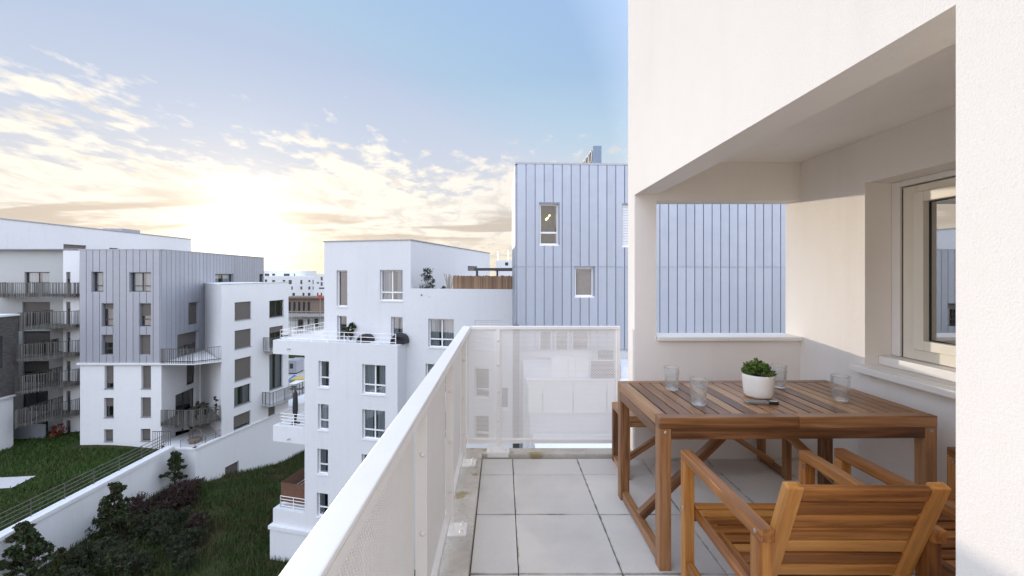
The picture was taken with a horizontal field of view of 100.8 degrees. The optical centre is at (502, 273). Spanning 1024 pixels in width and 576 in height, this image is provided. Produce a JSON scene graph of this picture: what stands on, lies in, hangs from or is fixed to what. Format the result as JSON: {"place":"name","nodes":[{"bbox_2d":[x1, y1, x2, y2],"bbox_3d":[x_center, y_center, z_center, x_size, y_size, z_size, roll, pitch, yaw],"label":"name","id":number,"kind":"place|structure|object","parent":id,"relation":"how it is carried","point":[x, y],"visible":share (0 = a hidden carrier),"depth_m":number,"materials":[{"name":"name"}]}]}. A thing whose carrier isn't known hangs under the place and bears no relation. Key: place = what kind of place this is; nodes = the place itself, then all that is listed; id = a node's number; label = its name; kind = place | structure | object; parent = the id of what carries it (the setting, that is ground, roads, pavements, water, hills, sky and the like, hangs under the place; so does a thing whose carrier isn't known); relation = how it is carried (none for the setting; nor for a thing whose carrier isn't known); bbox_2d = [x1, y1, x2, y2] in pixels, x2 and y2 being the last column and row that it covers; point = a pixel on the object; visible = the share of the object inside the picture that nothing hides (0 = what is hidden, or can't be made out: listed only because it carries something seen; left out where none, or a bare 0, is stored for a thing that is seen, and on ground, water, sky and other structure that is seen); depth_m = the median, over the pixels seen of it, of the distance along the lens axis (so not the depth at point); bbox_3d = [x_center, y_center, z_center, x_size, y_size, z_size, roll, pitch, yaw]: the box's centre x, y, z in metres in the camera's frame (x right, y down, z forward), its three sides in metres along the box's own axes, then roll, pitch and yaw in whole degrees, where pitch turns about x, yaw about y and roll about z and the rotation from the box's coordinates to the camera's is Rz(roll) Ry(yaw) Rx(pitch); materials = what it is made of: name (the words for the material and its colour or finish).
{"place":"outdoors","nodes":[
{"label":"outdoors","id":0,"kind":"place"},
{"bbox_2d":[0,476,33,487],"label":"path","id":1,"kind":"structure","parent":0,"point":[6,482],"depth_m":31.78,"materials":[{"name":"white concrete"}]},
{"bbox_2d":[0,428,189,530],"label":"terrain","id":2,"kind":"structure","parent":0,"point":[74,443],"depth_m":34.30,"materials":[{"name":"green plant"}]},
{"bbox_2d":[0,314,19,449],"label":"brick building","id":3,"kind":"structure","parent":2,"relation":"on","point":[9,342],"depth_m":37.81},
{"bbox_2d":[0,249,79,438],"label":"apartment building","id":4,"kind":"structure","parent":2,"relation":"on","point":[40,291],"depth_m":41.41,"materials":[{"name":"paint"}]},
{"bbox_2d":[23,391,47,410],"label":"window","id":5,"kind":"structure","parent":4,"relation":"in","point":[33,398],"depth_m":42.95,"materials":[{"name":"glass"}]},
{"bbox_2d":[24,361,48,381],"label":"window","id":6,"kind":"structure","parent":4,"relation":"in","point":[33,366],"depth_m":42.16,"materials":[{"name":"glass"}]},
{"bbox_2d":[24,302,49,325],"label":"window","id":7,"kind":"structure","parent":4,"relation":"in","point":[28,306],"depth_m":42.16,"materials":[{"name":"metal"}]},
{"bbox_2d":[24,331,49,353],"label":"window","id":8,"kind":"structure","parent":4,"relation":"in","point":[30,336],"depth_m":42.16,"materials":[{"name":"glass"}]},
{"bbox_2d":[27,272,49,292],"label":"window","id":9,"kind":"structure","parent":4,"relation":"in","point":[35,278],"depth_m":42.37,"materials":[{"name":"glass"}]},
{"bbox_2d":[0,218,191,250],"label":"apartment building","id":10,"kind":"structure","parent":2,"relation":"on","point":[18,234],"depth_m":51.58,"materials":[{"name":"metal"}]},
{"bbox_2d":[76,249,304,448],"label":"apartment building","id":11,"kind":"structure","parent":2,"relation":"on","point":[169,339],"depth_m":39.13,"materials":[{"name":"white paint"}]},
{"bbox_2d":[95,272,102,291],"bbox_3d":[-36.301,0.790,38.620,1.605,2.171,0.760,0,0,0],"label":"window","id":12,"kind":"structure","parent":11,"relation":"in","point":[98,275],"depth_m":38.42,"materials":[{"name":"glass"}]},
{"bbox_2d":[105,335,112,353],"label":"window","id":13,"kind":"structure","parent":11,"relation":"in","point":[108,338],"depth_m":38.24,"materials":[{"name":"glass"}]},
{"bbox_2d":[104,366,113,389],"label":"window","id":14,"kind":"structure","parent":11,"relation":"in","point":[110,369],"depth_m":38.21,"materials":[{"name":"glass"}]},
{"bbox_2d":[104,398,113,417],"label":"window","id":15,"kind":"structure","parent":11,"relation":"in","point":[109,401],"depth_m":38.24,"materials":[{"name":"glass"}]},
{"bbox_2d":[105,303,113,325],"bbox_3d":[-35.392,3.757,38.602,1.605,2.458,0.795,0,0,0],"label":"window","id":16,"kind":"structure","parent":11,"relation":"in","point":[109,307],"depth_m":38.81,"materials":[{"name":"glass"}]},
{"bbox_2d":[132,273,150,291],"bbox_3d":[-32.472,0.814,38.620,2.466,2.123,0.760,0,0,0],"label":"window","id":17,"kind":"structure","parent":11,"relation":"in","point":[141,282],"depth_m":38.42,"materials":[{"name":"glass"}]},
{"bbox_2d":[140,397,150,417],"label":"window","id":18,"kind":"structure","parent":11,"relation":"in","point":[146,400],"depth_m":38.21,"materials":[{"name":"metal"}]},
{"bbox_2d":[142,335,149,353],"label":"window","id":19,"kind":"structure","parent":11,"relation":"in","point":[145,338],"depth_m":38.21,"materials":[{"name":"metal"}]},
{"bbox_2d":[141,366,150,389],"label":"window","id":20,"kind":"structure","parent":11,"relation":"in","point":[146,369],"depth_m":38.21,"materials":[{"name":"metal"}]},
{"bbox_2d":[142,303,150,325],"bbox_3d":[-32.042,3.757,38.602,1.605,2.458,0.795,0,0,0],"label":"window","id":21,"kind":"structure","parent":11,"relation":"in","point":[146,307],"depth_m":38.24,"materials":[{"name":"glass"}]},
{"bbox_2d":[175,388,192,414],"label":"window","id":22,"kind":"structure","parent":11,"relation":"in","point":[184,400],"depth_m":42.77,"materials":[{"name":"glass"}]},
{"bbox_2d":[177,331,196,356],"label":"window","id":23,"kind":"structure","parent":11,"relation":"in","point":[185,341],"depth_m":42.30,"materials":[{"name":"glass"}]},
{"bbox_2d":[189,302,195,324],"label":"window","id":24,"kind":"structure","parent":11,"relation":"in","point":[192,306],"depth_m":42.78,"materials":[{"name":"glass"}]},
{"bbox_2d":[234,410,249,427],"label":"window","id":25,"kind":"structure","parent":11,"relation":"in","point":[241,419],"depth_m":41.63,"materials":[{"name":"metal"}]},
{"bbox_2d":[234,384,250,407],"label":"window","id":26,"kind":"structure","parent":11,"relation":"in","point":[241,394],"depth_m":41.89,"materials":[{"name":"glass"}]},
{"bbox_2d":[234,301,251,320],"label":"window","id":27,"kind":"structure","parent":11,"relation":"in","point":[242,309],"depth_m":41.63,"materials":[{"name":"metal"}]},
{"bbox_2d":[234,329,251,349],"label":"window","id":28,"kind":"structure","parent":11,"relation":"in","point":[242,337],"depth_m":41.63,"materials":[{"name":"metal"}]},
{"bbox_2d":[235,356,250,381],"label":"window","id":29,"kind":"structure","parent":11,"relation":"in","point":[242,365],"depth_m":41.63,"materials":[{"name":"metal"}]},
{"bbox_2d":[269,326,281,347],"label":"window","id":30,"kind":"structure","parent":11,"relation":"in","point":[273,331],"depth_m":46.15,"materials":[{"name":"glass"}]},
{"bbox_2d":[269,300,282,317],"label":"window","id":31,"kind":"structure","parent":11,"relation":"in","point":[276,306],"depth_m":46.71,"materials":[{"name":"glass"}]},
{"bbox_2d":[269,354,282,390],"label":"window","id":32,"kind":"structure","parent":11,"relation":"in","point":[274,359],"depth_m":46.26,"materials":[{"name":"glass"}]},
{"bbox_2d":[22,355,414,575],"bbox_3d":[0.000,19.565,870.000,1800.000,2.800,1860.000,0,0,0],"label":"ground","id":33,"kind":"structure","parent":0,"point":[212,538],"depth_m":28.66,"materials":[{"name":"green plant"}]},
{"bbox_2d":[0,520,66,575],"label":"tree","id":34,"kind":"object","parent":33,"relation":"on","point":[27,534],"visible":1,"depth_m":24.00,"materials":[{"name":"green plant"}]},
{"bbox_2d":[57,565,93,575],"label":"bush","id":35,"kind":"object","parent":33,"relation":"on","point":[78,571],"visible":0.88,"depth_m":24.38,"materials":[{"name":"green plant"}]},
{"bbox_2d":[59,539,104,570],"bbox_3d":[-26.098,17.588,26.333,1.891,1.450,1.838,0,0,-23],"label":"bush","id":36,"kind":"object","parent":33,"relation":"on","point":[80,550],"visible":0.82,"depth_m":26.06,"materials":[{"name":"green plant"}]},
{"bbox_2d":[0,446,174,575],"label":"retaining wall","id":37,"kind":"structure","parent":33,"relation":"on","point":[66,522],"depth_m":28.97,"materials":[{"name":"white concrete"}]},
{"bbox_2d":[0,435,164,527],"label":"handrail","id":38,"kind":"object","parent":37,"relation":"on","point":[30,508],"visible":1,"depth_m":28.98,"materials":[{"name":"beige metal"}]},
{"bbox_2d":[74,534,124,569],"bbox_3d":[-25.326,17.582,26.689,2.438,1.466,2.370,0,0,-35],"label":"bush","id":39,"kind":"object","parent":33,"relation":"on","point":[104,541],"visible":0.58,"depth_m":26.72,"materials":[{"name":"green plant"}]},
{"bbox_2d":[85,513,119,537],"bbox_3d":[-27.235,17.336,29.103,1.735,2.006,2.239,0,0,-10],"label":"bush","id":40,"kind":"object","parent":33,"relation":"on","point":[95,521],"visible":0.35,"depth_m":28.72,"materials":[{"name":"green plant"}]},
{"bbox_2d":[91,545,117,574],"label":"bush","id":41,"kind":"object","parent":33,"relation":"on","point":[102,554],"visible":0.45,"depth_m":26.00,"materials":[{"name":"green plant"}]},
{"bbox_2d":[97,481,130,538],"bbox_3d":[-26.648,16.227,29.091,1.800,3.841,2.510,0,0,-40],"label":"tree","id":42,"kind":"object","parent":33,"relation":"on","point":[107,507],"visible":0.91,"depth_m":28.79,"materials":[{"name":"green plant"}]},
{"bbox_2d":[93,544,147,573],"bbox_3d":[-23.226,17.513,25.744,1.991,1.567,2.569,0,0,17],"label":"bush","id":43,"kind":"object","parent":33,"relation":"on","point":[132,549],"visible":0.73,"depth_m":25.60,"materials":[{"name":"green plant"}]},
{"bbox_2d":[104,506,142,543],"bbox_3d":[-25.922,17.206,28.996,2.010,2.328,2.594,0,0,-43],"label":"bush","id":44,"kind":"object","parent":33,"relation":"on","point":[126,524],"visible":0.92,"depth_m":28.84,"materials":[{"name":"green plant"}]},
{"bbox_2d":[113,548,158,575],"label":"bush","id":45,"kind":"object","parent":33,"relation":"on","point":[146,558],"visible":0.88,"depth_m":25.49,"materials":[{"name":"green plant"}]},
{"bbox_2d":[127,504,152,519],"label":"bush","id":46,"kind":"object","parent":33,"relation":"on","point":[144,509],"visible":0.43,"depth_m":30.64,"materials":[{"name":"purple plant"}]},
{"bbox_2d":[124,491,156,515],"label":"bush","id":47,"kind":"object","parent":33,"relation":"on","point":[136,500],"visible":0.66,"depth_m":31.92,"materials":[{"name":"purple plant"}]},
{"bbox_2d":[144,524,177,545],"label":"bush","id":48,"kind":"object","parent":33,"relation":"on","point":[159,532],"visible":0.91,"depth_m":28.20,"materials":[{"name":"green plant"}]},
{"bbox_2d":[143,507,178,532],"bbox_3d":[-23.842,17.315,29.745,2.390,1.832,1.812,0,0,24],"label":"bush","id":49,"kind":"object","parent":33,"relation":"on","point":[157,513],"visible":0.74,"depth_m":29.50,"materials":[{"name":"green plant"}]},
{"bbox_2d":[147,515,177,539],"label":"bush","id":50,"kind":"object","parent":33,"relation":"on","point":[171,521],"visible":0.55,"depth_m":29.45,"materials":[{"name":"green plant"}]},
{"bbox_2d":[150,497,179,514],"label":"bush","id":51,"kind":"object","parent":33,"relation":"on","point":[160,505],"visible":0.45,"depth_m":31.51,"materials":[{"name":"purple plant"}]},
{"bbox_2d":[158,451,187,485],"bbox_3d":[-27.858,16.567,35.636,2.228,3.160,1.953,0,0,0],"label":"tree","id":52,"kind":"object","parent":33,"relation":"on","point":[175,460],"visible":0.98,"depth_m":35.48,"materials":[{"name":"green plant"}]},
{"bbox_2d":[160,535,185,556],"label":"bush","id":53,"kind":"object","parent":33,"relation":"on","point":[172,541],"visible":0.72,"depth_m":27.54,"materials":[{"name":"green plant"}]},
{"bbox_2d":[165,542,190,561],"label":"bush","id":54,"kind":"object","parent":33,"relation":"on","point":[179,548],"visible":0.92,"depth_m":26.86,"materials":[{"name":"green plant"}]},
{"bbox_2d":[169,490,192,510],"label":"bush","id":55,"kind":"object","parent":33,"relation":"on","point":[177,499],"visible":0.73,"depth_m":32.33,"materials":[{"name":"purple plant"}]},
{"bbox_2d":[164,479,199,506],"bbox_3d":[-24.925,17.205,32.942,2.324,2.199,2.380,0,0,43],"label":"bush","id":56,"kind":"object","parent":33,"relation":"on","point":[176,490],"visible":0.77,"depth_m":32.80,"materials":[{"name":"purple plant"}]},
{"bbox_2d":[173,505,192,525],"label":"bush","id":57,"kind":"object","parent":33,"relation":"on","point":[187,510],"visible":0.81,"depth_m":30.72,"materials":[{"name":"green plant"}]},
{"bbox_2d":[171,546,201,574],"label":"bush","id":58,"kind":"object","parent":33,"relation":"on","point":[186,558],"visible":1,"depth_m":25.88,"materials":[{"name":"green plant"}]},
{"bbox_2d":[183,526,211,546],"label":"bush","id":59,"kind":"object","parent":33,"relation":"on","point":[196,532],"visible":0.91,"depth_m":28.09,"materials":[{"name":"green plant"}]},
{"bbox_2d":[185,510,210,530],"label":"bush","id":60,"kind":"object","parent":33,"relation":"on","point":[196,519],"visible":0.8,"depth_m":29.50,"materials":[{"name":"purple plant"}]},
{"bbox_2d":[162,394,304,481],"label":"retaining wall","id":61,"kind":"structure","parent":33,"relation":"on","point":[212,454],"depth_m":40.91,"materials":[{"name":"concrete"}]},
{"bbox_2d":[288,308,323,333],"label":"scaffold","id":62,"kind":"object","parent":33,"relation":"on","point":[302,315],"visible":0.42,"depth_m":108.56,"materials":[{"name":"beige metal"}]},
{"bbox_2d":[268,239,512,569],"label":"apartment building","id":63,"kind":"structure","parent":33,"relation":"on","point":[358,395],"depth_m":26.18,"materials":[{"name":"paint"}]},
{"bbox_2d":[291,390,299,424],"bbox_3d":[-13.341,8.620,27.283,0.560,2.150,0.546,0,0,0],"label":"closed parasol","id":64,"kind":"object","parent":63,"relation":"on","point":[295,404],"visible":0.87,"depth_m":27.18,"materials":[{"name":"fabric"}]},
{"bbox_2d":[316,449,327,476],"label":"window","id":65,"kind":"structure","parent":63,"relation":"in","point":[323,453],"depth_m":26.47,"materials":[{"name":"white plastic"}]},
{"bbox_2d":[316,493,327,517],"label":"window","id":66,"kind":"structure","parent":63,"relation":"in","point":[323,498],"depth_m":26.56,"materials":[{"name":"grey glass"}]},
{"bbox_2d":[317,361,328,388],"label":"window","id":67,"kind":"structure","parent":63,"relation":"in","point":[324,365],"depth_m":26.50,"materials":[{"name":"white plastic"}]},
{"bbox_2d":[317,404,328,431],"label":"window","id":68,"kind":"structure","parent":63,"relation":"in","point":[324,409],"depth_m":26.47,"materials":[{"name":"white plastic"}]},
{"bbox_2d":[336,270,347,307],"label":"window","id":69,"kind":"structure","parent":63,"relation":"in","point":[342,274],"depth_m":28.14,"materials":[{"name":"grey glass"}]},
{"bbox_2d":[339,316,346,338],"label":"window","id":70,"kind":"structure","parent":63,"relation":"in","point":[342,319],"depth_m":28.16,"materials":[{"name":"grey glass"}]},
{"bbox_2d":[361,409,384,441],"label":"window","id":71,"kind":"structure","parent":63,"relation":"in","point":[374,420],"depth_m":25.63,"materials":[{"name":"grey glass"}]},
{"bbox_2d":[361,364,385,396],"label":"window","id":72,"kind":"structure","parent":63,"relation":"in","point":[374,375],"depth_m":25.63,"materials":[{"name":"grey glass"}]},
{"bbox_2d":[380,270,402,301],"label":"window","id":73,"kind":"structure","parent":63,"relation":"in","point":[391,280],"depth_m":26.70,"materials":[{"name":"grey glass"}]},
{"bbox_2d":[392,317,402,336],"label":"window","id":74,"kind":"structure","parent":63,"relation":"in","point":[397,322],"depth_m":26.63,"materials":[{"name":"grey glass"}]},
{"bbox_2d":[390,333,408,343],"bbox_3d":[-6.243,3.955,25.793,0.936,0.620,0.720,0,0,14],"label":"barbecue","id":75,"kind":"object","parent":63,"relation":"on","point":[402,338],"visible":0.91,"depth_m":25.48,"materials":[{"name":"metal"}]},
{"bbox_2d":[419,267,435,295],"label":"shrub","id":76,"kind":"object","parent":63,"relation":"on","point":[427,277],"visible":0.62,"depth_m":26.40,"materials":[{"name":"green plant"}]},
{"bbox_2d":[427,319,453,348],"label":"window","id":77,"kind":"structure","parent":63,"relation":"in","point":[441,330],"depth_m":25.85,"materials":[{"name":"grey glass"}]},
{"bbox_2d":[453,275,512,288],"bbox_3d":[-1.174,1.038,25.258,3.730,1.804,0.110,0,0,14],"label":"reed fence","id":78,"kind":"object","parent":63,"relation":"on","point":[483,282],"visible":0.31,"depth_m":25.19,"materials":[{"name":"wood"}]},
{"bbox_2d":[475,320,504,350],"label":"window","id":79,"kind":"structure","parent":63,"relation":"in","point":[477,322],"depth_m":24.87,"materials":[{"name":"white plastic"}]},
{"bbox_2d":[512,162,785,447],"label":"apartment building","id":80,"kind":"structure","parent":33,"relation":"on","point":[720,268],"depth_m":20.31,"materials":[{"name":"grey metal"}]},
{"bbox_2d":[539,204,558,245],"bbox_3d":[2.191,-2.315,20.500,1.492,2.348,0.930,0,0,-3],"label":"window","id":81,"kind":"structure","parent":80,"relation":"in","point":[549,228],"depth_m":20.96,"materials":[{"name":"grey glass"}]},
{"bbox_2d":[574,267,594,297],"bbox_3d":[3.879,0.419,20.593,1.500,1.798,0.930,0,0,-3],"label":"window","id":82,"kind":"structure","parent":80,"relation":"in","point":[583,275],"depth_m":21.06,"materials":[{"name":"white plastic"}]},
{"bbox_2d":[583,146,601,162],"bbox_3d":[4.683,-5.776,22.300,0.473,1.090,2.600,0,0,0],"label":"cooling unit","id":83,"kind":"object","parent":80,"relation":"on","point":[594,155],"visible":0.56,"depth_m":21.00,"materials":[{"name":"metal"}]},
{"bbox_2d":[622,205,627,246],"bbox_3d":[6.219,-2.276,20.706,1.590,2.395,0.900,0,0,-3],"label":"window","id":84,"kind":"structure","parent":80,"relation":"in","point":[624,207],"depth_m":20.35,"materials":[{"name":"white plastic"}]},
{"bbox_2d":[628,0,1023,575],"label":"apartment building","id":85,"kind":"structure","parent":33,"relation":"on","point":[876,147],"depth_m":2.32,"materials":[{"name":"white paint"}]},
{"bbox_2d":[470,459,914,575],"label":"terrace floor","id":86,"kind":"structure","parent":85,"relation":"on","point":[553,517],"depth_m":2.52,"materials":[{"name":"tile"}]},
{"bbox_2d":[439,448,630,575],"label":"kerb","id":87,"kind":"structure","parent":86,"relation":"on","point":[457,557],"depth_m":2.74,"materials":[{"name":"concrete"}]},
{"bbox_2d":[279,326,619,575],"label":"balcony railing","id":88,"kind":"object","parent":87,"relation":"on","point":[364,526],"visible":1,"depth_m":2.20,"materials":[{"name":"white metal"}]},
{"bbox_2d":[612,402,791,479],"bbox_3d":[1.433,1.222,3.118,1.170,0.447,0.335,0,0,0],"label":"bench","id":89,"kind":"object","parent":86,"relation":"on","point":[784,471],"visible":0.18,"depth_m":3.10,"materials":[{"name":"brown wood"}]},
{"bbox_2d":[618,380,936,570],"bbox_3d":[1.440,1.073,2.411,1.372,0.745,0.702,0,0,-1],"label":"garden table","id":90,"kind":"object","parent":86,"relation":"on","point":[808,409],"visible":0.81,"depth_m":2.13,"materials":[{"name":"brown wood"}]},
{"bbox_2d":[663,365,679,390],"bbox_3d":[1.014,0.631,2.538,0.093,0.138,0.093,0,0,42],"label":"drinking glass","id":91,"kind":"object","parent":90,"relation":"on","point":[677,380],"visible":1,"depth_m":2.53,"materials":[{"name":"glass"}]},
{"bbox_2d":[689,377,707,406],"bbox_3d":[1.042,0.631,2.250,0.093,0.138,0.093,0,0,-14],"label":"drinking glass","id":92,"kind":"object","parent":90,"relation":"on","point":[704,392],"visible":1,"depth_m":2.24,"materials":[{"name":"glass"}]},
{"bbox_2d":[741,358,776,398],"bbox_3d":[1.449,0.592,2.401,0.169,0.217,0.177,0,0,0],"label":"potted plant","id":93,"kind":"object","parent":90,"relation":"on","point":[758,379],"visible":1,"depth_m":2.36,"materials":[{"name":"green plant"}]},
{"bbox_2d":[830,374,850,401],"bbox_3d":[1.853,0.631,2.322,0.093,0.138,0.093,0,0,-23],"label":"drinking glass","id":94,"kind":"object","parent":90,"relation":"on","point":[834,398],"visible":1,"depth_m":2.31,"materials":[{"name":"glass"}]},
{"bbox_2d":[681,450,950,575],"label":"garden armchair","id":95,"kind":"object","parent":86,"relation":"on","point":[849,525],"visible":1,"depth_m":1.35,"materials":[{"name":"brown wood"}]},
{"bbox_2d":[834,447,955,575],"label":"garden armchair","id":96,"kind":"object","parent":86,"relation":"on","point":[845,460],"visible":0.26,"depth_m":1.75,"materials":[{"name":"brown wood"}]},
{"bbox_2d":[850,169,955,399],"bbox_3d":[2.402,0.028,1.980,0.315,1.202,1.520,0,0,0],"label":"window","id":97,"kind":"structure","parent":85,"relation":"in","point":[924,207],"depth_m":2.50,"materials":[{"name":"beige plastic"}]},
{"bbox_2d":[264,276,313,295],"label":"apartment building","id":98,"kind":"structure","parent":0,"point":[300,285],"depth_m":150.00,"materials":[{"name":"white paint"}]},
{"bbox_2d":[264,271,316,275],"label":"apartment building","id":99,"kind":"structure","parent":0,"point":[289,273],"depth_m":160.00,"materials":[{"name":"white concrete"}]},
{"bbox_2d":[288,358,304,391],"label":"ground","id":100,"kind":"structure","parent":0,"point":[302,373],"depth_m":87.43,"materials":[{"name":"concrete"}]},
{"bbox_2d":[288,357,303,373],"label":"site cabin","id":101,"kind":"object","parent":100,"relation":"on","point":[295,365],"visible":1,"depth_m":87.90,"materials":[{"name":"grey metal"}]},
{"bbox_2d":[288,296,323,336],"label":"construction building","id":102,"kind":"structure","parent":0,"point":[306,303],"depth_m":117.20,"materials":[{"name":"brown concrete"}]},
{"bbox_2d":[0,0,627,275],"label":"sky","id":103,"kind":"structure","parent":0,"point":[274,130],"materials":[{"name":"blue"}]},
{"bbox_2d":[314,274,323,295],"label":"apartment building","id":104,"kind":"structure","parent":0,"point":[318,284],"depth_m":140.00,"materials":[{"name":"white paint"}]},
{"bbox_2d":[496,260,511,275],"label":"apartment building","id":105,"kind":"structure","parent":0,"point":[503,263],"depth_m":90.00,"materials":[{"name":"white concrete"}]},
{"bbox_2d":[513,325,627,447],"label":"building","id":106,"kind":"structure","parent":0,"point":[623,369],"depth_m":15.50,"materials":[{"name":"metal"}]},
{"bbox_2d":[744,399,778,404],"bbox_3d":[1.390,0.691,2.274,0.160,0.018,0.048,0,0,7],"label":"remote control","id":107,"kind":"object","parent":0,"point":[764,402],"visible":1,"depth_m":2.26,"materials":[{"name":"white plastic"}]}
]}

